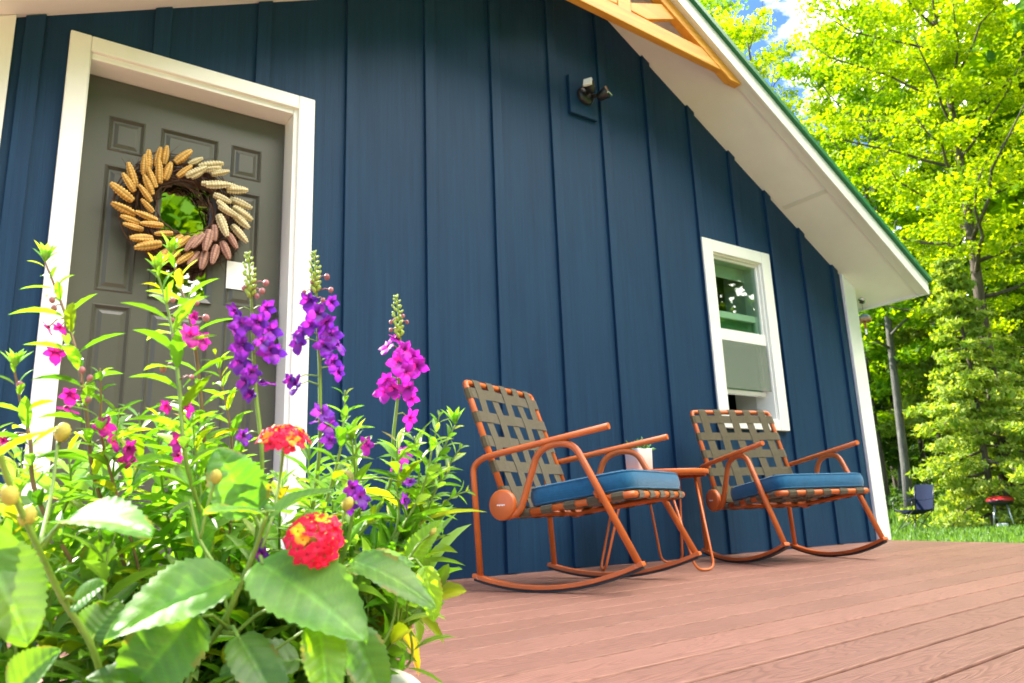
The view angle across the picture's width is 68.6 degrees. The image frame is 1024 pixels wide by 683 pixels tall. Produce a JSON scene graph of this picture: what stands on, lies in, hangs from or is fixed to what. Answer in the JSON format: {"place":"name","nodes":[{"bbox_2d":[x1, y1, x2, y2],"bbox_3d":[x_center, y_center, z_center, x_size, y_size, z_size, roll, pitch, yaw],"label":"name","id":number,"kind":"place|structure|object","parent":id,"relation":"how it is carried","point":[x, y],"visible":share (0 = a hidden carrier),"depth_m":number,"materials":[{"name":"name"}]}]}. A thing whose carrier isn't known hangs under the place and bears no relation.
{"place":"outdoors","nodes":[
{"label":"outdoors","id":0,"kind":"place"},
{"bbox_2d":[707,0,1023,445],"label":"sky","id":1,"kind":"structure","parent":0,"point":[784,12],"materials":[{"name":"white"}]},
{"bbox_2d":[887,506,1002,524],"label":"tall grass","id":2,"kind":"structure","parent":0,"point":[893,517],"depth_m":19.36,"materials":[{"name":"plant"}]},
{"bbox_2d":[889,522,1023,542],"bbox_3d":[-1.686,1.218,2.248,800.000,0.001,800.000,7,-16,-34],"label":"lawn","id":3,"kind":"structure","parent":0,"point":[965,538],"depth_m":12.41,"materials":[{"name":"plant"}]},
{"bbox_2d":[0,0,931,579],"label":"house","id":4,"kind":"structure","parent":3,"relation":"on","point":[676,228],"depth_m":3.76,"materials":[{"name":"blue wood"}]},
{"bbox_2d":[46,74,284,565],"bbox_3d":[-1.308,-0.054,2.951,0.783,1.996,0.116,7,-16,-34],"label":"door","id":5,"kind":"structure","parent":4,"relation":"in","point":[123,121],"depth_m":2.99,"materials":[{"name":"grey paint"}]},
{"bbox_2d":[109,145,252,273],"bbox_3d":[-1.319,-0.540,3.024,0.555,0.528,0.119,7,-16,-34],"label":"wreath","id":6,"kind":"object","parent":5,"relation":"attached to","point":[146,182],"visible":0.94,"depth_m":2.99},
{"bbox_2d":[226,261,253,289],"bbox_3d":[-1.142,-0.274,3.146,0.110,0.119,0.002,7,-16,-34],"label":"paper note","id":7,"kind":"object","parent":5,"relation":"attached to","point":[235,277],"visible":0.71,"depth_m":3.14,"materials":[{"name":"white paper"}]},
{"bbox_2d":[577,77,611,105],"bbox_3d":[0.482,-1.456,4.380,0.197,0.117,0.130,7,-16,-34],"label":"security light","id":8,"kind":"object","parent":4,"relation":"attached to","point":[585,94],"visible":1,"depth_m":4.37,"materials":[{"name":"black plastic"}]},
{"bbox_2d":[701,237,789,431],"bbox_3d":[1.416,0.009,4.951,0.680,1.250,0.330,7,-16,-34],"label":"window","id":9,"kind":"structure","parent":4,"relation":"in","point":[747,360],"depth_m":4.91,"materials":[{"name":"white plastic"}]},
{"bbox_2d":[858,298,865,303],"bbox_3d":[2.698,-0.312,5.781,0.058,0.048,0.060,7,-16,-34],"label":"soffit sensor","id":10,"kind":"object","parent":4,"relation":"attached to","point":[861,300],"visible":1,"depth_m":5.76,"materials":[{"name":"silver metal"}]},
{"bbox_2d":[859,306,871,334],"bbox_3d":[2.725,-0.169,5.801,0.108,0.235,0.108,7,-16,-34],"label":"wind chime","id":11,"kind":"object","parent":4,"relation":"hanging from","point":[865,318],"visible":0.89,"depth_m":5.78,"materials":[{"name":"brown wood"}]},
{"bbox_2d":[699,0,825,150],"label":"deciduous tree","id":12,"kind":"object","parent":3,"relation":"on","point":[712,4],"visible":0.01,"depth_m":30.31,"materials":[{"name":"green plant"}]},
{"bbox_2d":[708,0,819,137],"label":"deciduous tree","id":13,"kind":"object","parent":3,"relation":"on","point":[750,32],"visible":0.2,"depth_m":26.60,"materials":[{"name":"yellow plant"}]},
{"bbox_2d":[793,23,943,506],"bbox_3d":[13.704,-3.534,28.997,6.756,20.238,7.236,-8,-14,23],"label":"deciduous tree","id":14,"kind":"object","parent":3,"relation":"on","point":[821,93],"visible":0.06,"depth_m":29.49,"materials":[{"name":"green plant"}]},
{"bbox_2d":[777,0,970,516],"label":"maple tree","id":15,"kind":"object","parent":3,"relation":"on","point":[886,313],"visible":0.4,"depth_m":22.93,"materials":[{"name":"green plant"}]},
{"bbox_2d":[868,327,889,438],"bbox_3d":[12.717,1.865,27.820,2.942,9.256,2.778,-9,-15,26],"label":"young tree","id":16,"kind":"object","parent":3,"relation":"on","point":[883,395],"visible":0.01,"depth_m":27.04,"materials":[{"name":"green plant"}]},
{"bbox_2d":[861,311,918,510],"bbox_3d":[12.052,1.279,25.305,3.127,9.317,2.988,-2,-13,-1],"label":"young tree","id":17,"kind":"object","parent":3,"relation":"on","point":[881,380],"visible":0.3,"depth_m":24.87,"materials":[{"name":"green plant"}]},
{"bbox_2d":[875,324,913,502],"bbox_3d":[14.605,2.363,30.185,3.149,9.227,3.326,7,-16,-34],"label":"young tree","id":18,"kind":"object","parent":3,"relation":"on","point":[895,481],"visible":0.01,"depth_m":29.12,"materials":[{"name":"green plant"}]},
{"bbox_2d":[868,358,935,478],"bbox_3d":[13.285,2.954,27.670,3.495,7.026,3.672,1,-13,-12],"label":"cedar tree","id":19,"kind":"object","parent":3,"relation":"on","point":[890,450],"visible":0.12,"depth_m":26.88,"materials":[{"name":"green plant"}]},
{"bbox_2d":[787,0,1023,523],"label":"deciduous tree","id":20,"kind":"object","parent":3,"relation":"on","point":[933,66],"visible":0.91,"depth_m":18.29,"materials":[{"name":"green plant"}]},
{"bbox_2d":[877,317,936,482],"bbox_3d":[14.931,1.797,27.744,2.821,9.196,3.304,7,-16,-34],"label":"young tree","id":21,"kind":"object","parent":3,"relation":"on","point":[921,447],"visible":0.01,"depth_m":27.37,"materials":[{"name":"green plant"}]},
{"bbox_2d":[892,484,935,529],"bbox_3d":[8.498,3.495,15.779,0.694,0.957,0.637,1,-13,-13],"label":"camp chair","id":22,"kind":"object","parent":3,"relation":"on","point":[923,498],"visible":0.99,"depth_m":15.86,"materials":[{"name":"blue fabric"}]},
{"bbox_2d":[837,0,1020,479],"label":"deciduous tree","id":23,"kind":"object","parent":3,"relation":"on","point":[925,389],"visible":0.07,"depth_m":26.05,"materials":[{"name":"green plant"}]},
{"bbox_2d":[875,292,986,476],"bbox_3d":[14.402,1.333,25.900,4.972,9.303,4.020,7,-16,-34],"label":"cedar tree","id":24,"kind":"object","parent":3,"relation":"on","point":[922,367],"visible":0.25,"depth_m":25.41,"materials":[{"name":"plant"}]},
{"bbox_2d":[864,0,1023,386],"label":"deciduous tree","id":25,"kind":"object","parent":3,"relation":"on","point":[972,117],"visible":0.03,"depth_m":26.42,"materials":[{"name":"green plant"}]},
{"bbox_2d":[869,200,1023,439],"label":"distant woods","id":26,"kind":"object","parent":3,"relation":"on","point":[970,293],"depth_m":42.78,"materials":[{"name":"green plant"}]},
{"bbox_2d":[883,470,1020,509],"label":"undergrowth","id":27,"kind":"object","parent":3,"relation":"on","point":[896,492],"visible":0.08,"depth_m":24.77,"materials":[{"name":"green plant"}]},
{"bbox_2d":[883,353,1023,496],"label":"woods interior","id":28,"kind":"object","parent":3,"relation":"on","point":[928,454],"visible":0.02,"depth_m":31.60,"materials":[{"name":"green plant"}]},
{"bbox_2d":[895,256,1023,528],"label":"cedar tree","id":29,"kind":"object","parent":3,"relation":"on","point":[961,400],"visible":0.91,"depth_m":16.72,"materials":[{"name":"green plant"}]},
{"bbox_2d":[906,0,1023,348],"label":"yard woods","id":30,"kind":"object","parent":3,"relation":"on","point":[1004,205],"visible":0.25,"depth_m":23.17,"materials":[{"name":"green plant"}]},
{"bbox_2d":[960,240,1023,501],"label":"cedar tree","id":31,"kind":"object","parent":3,"relation":"on","point":[1008,344],"visible":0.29,"depth_m":19.90,"materials":[{"name":"plant"}]},
{"bbox_2d":[985,494,1015,525],"bbox_3d":[10.266,3.543,15.721,0.524,0.701,0.600,-11,-16,34],"label":"kettle grill","id":32,"kind":"object","parent":3,"relation":"on","point":[995,501],"visible":0.94,"depth_m":15.64,"materials":[{"name":"red metal"}]},
{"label":"deck joists","id":33,"kind":"structure","parent":3,"relation":"on","visible":0},
{"bbox_2d":[7,540,1023,682],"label":"deck","id":34,"kind":"structure","parent":33,"relation":"on","point":[896,611],"depth_m":1.77,"materials":[{"name":"brown wood"}]},
{"bbox_2d":[72,667,419,682],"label":"flower planter","id":35,"kind":"object","parent":34,"relation":"on","point":[402,677],"visible":0.12,"depth_m":0.59,"materials":[{"name":"ceramic"}]},
{"bbox_2d":[0,348,138,682],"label":"angelonia plant","id":36,"kind":"object","parent":35,"relation":"in","point":[35,497],"visible":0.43,"depth_m":0.62,"materials":[{"name":"green plant"}]},
{"bbox_2d":[0,423,153,682],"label":"lantana plant","id":37,"kind":"object","parent":35,"relation":"in","point":[24,588],"visible":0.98,"depth_m":0.44,"materials":[{"name":"green plant"}]},
{"bbox_2d":[11,240,189,635],"bbox_3d":[-0.368,0.123,0.682,0.179,0.395,0.263,7,-16,-34],"label":"angelonia plant","id":38,"kind":"object","parent":35,"relation":"in","point":[104,469],"visible":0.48,"depth_m":0.62,"materials":[{"name":"green plant"}]},
{"bbox_2d":[0,519,296,682],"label":"foliage plant","id":39,"kind":"object","parent":35,"relation":"in","point":[49,633],"visible":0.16,"depth_m":0.55,"materials":[{"name":"green plant"}]},
{"bbox_2d":[85,251,253,682],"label":"angelonia plant","id":40,"kind":"object","parent":35,"relation":"in","point":[185,463],"visible":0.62,"depth_m":0.60,"materials":[{"name":"green plant"}]},
{"bbox_2d":[132,231,284,675],"bbox_3d":[-0.279,0.116,0.704,0.145,0.402,0.196,3,-14,-22],"label":"angelonia plant","id":41,"kind":"object","parent":35,"relation":"in","point":[171,247],"visible":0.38,"depth_m":0.66,"materials":[{"name":"green plant"}]},
{"bbox_2d":[191,251,323,682],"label":"angelonia plant","id":42,"kind":"object","parent":35,"relation":"in","point":[258,325],"visible":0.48,"depth_m":0.61,"materials":[{"name":"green plant"}]},
{"bbox_2d":[85,424,442,682],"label":"lantana plant","id":43,"kind":"object","parent":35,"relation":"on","point":[162,626],"visible":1,"depth_m":0.48,"materials":[{"name":"green plant"}]},
{"bbox_2d":[257,250,395,666],"bbox_3d":[-0.181,0.125,0.699,0.172,0.383,0.230,-4,-13,8],"label":"angelonia plant","id":44,"kind":"object","parent":35,"relation":"in","point":[329,335],"visible":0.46,"depth_m":0.65,"materials":[{"name":"green plant"}]},
{"bbox_2d":[254,417,453,682],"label":"angelonia plant","id":45,"kind":"object","parent":35,"relation":"in","point":[354,490],"visible":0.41,"depth_m":0.63,"materials":[{"name":"green plant"}]},
{"bbox_2d":[280,406,475,679],"bbox_3d":[-0.123,0.194,0.668,0.158,0.276,0.150,-6,-14,17],"label":"angelonia plant","id":46,"kind":"object","parent":35,"relation":"in","point":[400,630],"visible":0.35,"depth_m":0.68,"materials":[{"name":"green plant"}]},
{"bbox_2d":[277,294,484,682],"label":"angelonia plant","id":47,"kind":"object","parent":35,"relation":"in","point":[405,363],"visible":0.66,"depth_m":0.68,"materials":[{"name":"green plant"}]},
{"bbox_2d":[463,380,701,592],"bbox_3d":[0.259,0.530,2.929,0.736,0.805,0.600,-10,-15,31],"label":"rocking chair","id":48,"kind":"object","parent":34,"relation":"on","point":[577,497],"visible":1,"depth_m":2.82,"materials":[{"name":"metal"}]},
{"bbox_2d":[600,468,713,570],"bbox_3d":[0.714,0.839,3.541,0.542,0.447,0.542,7,-16,-34],"label":"side table","id":49,"kind":"object","parent":34,"relation":"on","point":[694,473],"visible":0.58,"depth_m":3.45,"materials":[{"name":"metal"}]},
{"bbox_2d":[625,436,655,469],"bbox_3d":[0.587,0.529,3.535,0.158,0.161,0.137,-8,-14,23],"label":"plant pot","id":50,"kind":"object","parent":49,"relation":"on","point":[644,451],"visible":0.5,"depth_m":3.49,"materials":[{"name":"white ceramic"}]},
{"bbox_2d":[690,409,888,562],"bbox_3d":[1.363,0.700,3.839,0.600,0.805,0.736,2,-14,-19],"label":"rocking chair","id":51,"kind":"object","parent":34,"relation":"on","point":[787,486],"visible":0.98,"depth_m":3.87,"materials":[{"name":"metal"}]}
]}

